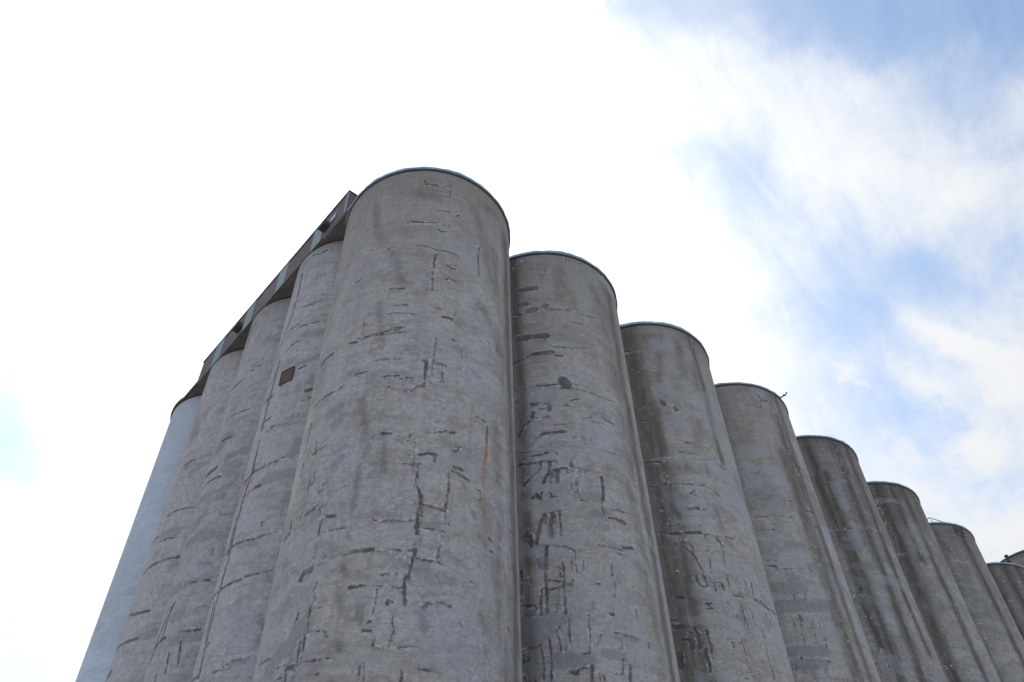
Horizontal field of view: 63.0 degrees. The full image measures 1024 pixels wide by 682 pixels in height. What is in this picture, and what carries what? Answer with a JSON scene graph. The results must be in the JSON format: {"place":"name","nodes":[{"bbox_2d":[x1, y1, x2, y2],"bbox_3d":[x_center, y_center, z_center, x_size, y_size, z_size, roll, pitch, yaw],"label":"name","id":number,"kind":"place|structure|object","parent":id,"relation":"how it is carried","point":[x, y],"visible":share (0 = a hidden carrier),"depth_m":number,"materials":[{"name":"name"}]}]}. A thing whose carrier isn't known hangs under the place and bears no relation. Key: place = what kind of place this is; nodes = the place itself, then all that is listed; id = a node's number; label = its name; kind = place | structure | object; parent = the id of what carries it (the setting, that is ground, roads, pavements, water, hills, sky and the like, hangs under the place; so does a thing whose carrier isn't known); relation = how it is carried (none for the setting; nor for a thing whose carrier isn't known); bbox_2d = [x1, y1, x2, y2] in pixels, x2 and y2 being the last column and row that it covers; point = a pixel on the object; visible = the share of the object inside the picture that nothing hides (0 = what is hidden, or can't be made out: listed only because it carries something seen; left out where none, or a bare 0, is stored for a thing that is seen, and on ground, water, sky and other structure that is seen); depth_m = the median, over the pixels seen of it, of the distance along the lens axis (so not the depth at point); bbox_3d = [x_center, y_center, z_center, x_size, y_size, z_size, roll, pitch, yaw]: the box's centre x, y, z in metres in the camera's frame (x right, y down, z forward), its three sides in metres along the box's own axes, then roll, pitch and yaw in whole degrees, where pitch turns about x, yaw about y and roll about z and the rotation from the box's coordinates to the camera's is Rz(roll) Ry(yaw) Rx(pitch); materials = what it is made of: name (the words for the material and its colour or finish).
{"place":"outdoors","nodes":[
{"label":"outdoors","id":0,"kind":"place"},
{"bbox_2d":[0,0,1023,681],"label":"sky","id":1,"kind":"structure","parent":0,"point":[827,196],"materials":[{"name":"white"}]},
{"label":"ground","id":2,"kind":"structure","parent":0,"visible":0},
{"bbox_2d":[75,394,201,681],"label":"silo","id":3,"kind":"object","parent":2,"relation":"on","point":[104,642],"visible":0.33,"depth_m":41.91,"materials":[{"name":"grey concrete"}]},
{"bbox_2d":[171,203,352,413],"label":"roof slab","id":4,"kind":"structure","parent":3,"relation":"on","point":[336,231],"depth_m":43.88,"materials":[{"name":"concrete"}]},
{"bbox_2d":[197,190,357,383],"bbox_3d":[-10.884,-1.075,46.568,6.910,1.840,15.790,31,-55,-27],"label":"rooftop gallery","id":5,"kind":"object","parent":4,"relation":"on","point":[292,265],"visible":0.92,"depth_m":44.41,"materials":[{"name":"metal"}]},
{"bbox_2d":[106,348,243,681],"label":"silo","id":6,"kind":"object","parent":2,"relation":"on","point":[132,656],"visible":0.27,"depth_m":38.36,"materials":[{"name":"concrete"}]},
{"bbox_2d":[143,296,291,681],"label":"silo","id":7,"kind":"object","parent":2,"relation":"on","point":[175,651],"visible":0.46,"depth_m":34.77,"materials":[{"name":"concrete"}]},
{"bbox_2d":[191,239,343,681],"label":"silo","id":8,"kind":"object","parent":2,"relation":"on","point":[230,641],"visible":0.38,"depth_m":31.07,"materials":[{"name":"concrete"}]},
{"bbox_2d":[252,166,521,681],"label":"silo","id":9,"kind":"object","parent":2,"relation":"on","point":[398,559],"visible":1,"depth_m":27.13,"materials":[{"name":"concrete"}]},
{"bbox_2d":[509,250,679,681],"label":"silo","id":10,"kind":"object","parent":2,"relation":"on","point":[593,605],"visible":0.62,"depth_m":32.06,"materials":[{"name":"concrete"}]},
{"bbox_2d":[620,321,794,681],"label":"silo","id":11,"kind":"object","parent":2,"relation":"on","point":[724,623],"visible":0.56,"depth_m":36.95,"materials":[{"name":"concrete"}]},
{"bbox_2d":[714,382,880,681],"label":"silo","id":12,"kind":"object","parent":2,"relation":"on","point":[824,637],"visible":0.46,"depth_m":41.71,"materials":[{"name":"concrete"}]},
{"bbox_2d":[796,435,947,681],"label":"silo","id":13,"kind":"object","parent":2,"relation":"on","point":[900,645],"visible":0.42,"depth_m":46.37,"materials":[{"name":"concrete"}]},
{"bbox_2d":[867,481,1000,681],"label":"silo","id":14,"kind":"object","parent":2,"relation":"on","point":[957,642],"visible":0.33,"depth_m":50.94,"materials":[{"name":"concrete"}]},
{"bbox_2d":[927,517,1023,681],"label":"silo","id":15,"kind":"object","parent":2,"relation":"on","point":[996,626],"visible":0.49,"depth_m":55.73,"materials":[{"name":"concrete"}]},
{"bbox_2d":[986,560,1023,639],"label":"silo","id":16,"kind":"object","parent":2,"relation":"on","point":[1008,576],"visible":0.21,"depth_m":62.98,"materials":[{"name":"concrete"}]},
{"bbox_2d":[1000,550,1023,566],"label":"silo","id":17,"kind":"object","parent":2,"relation":"on","point":[1017,558],"visible":0.17,"depth_m":80.34,"materials":[{"name":"concrete"}]}
]}

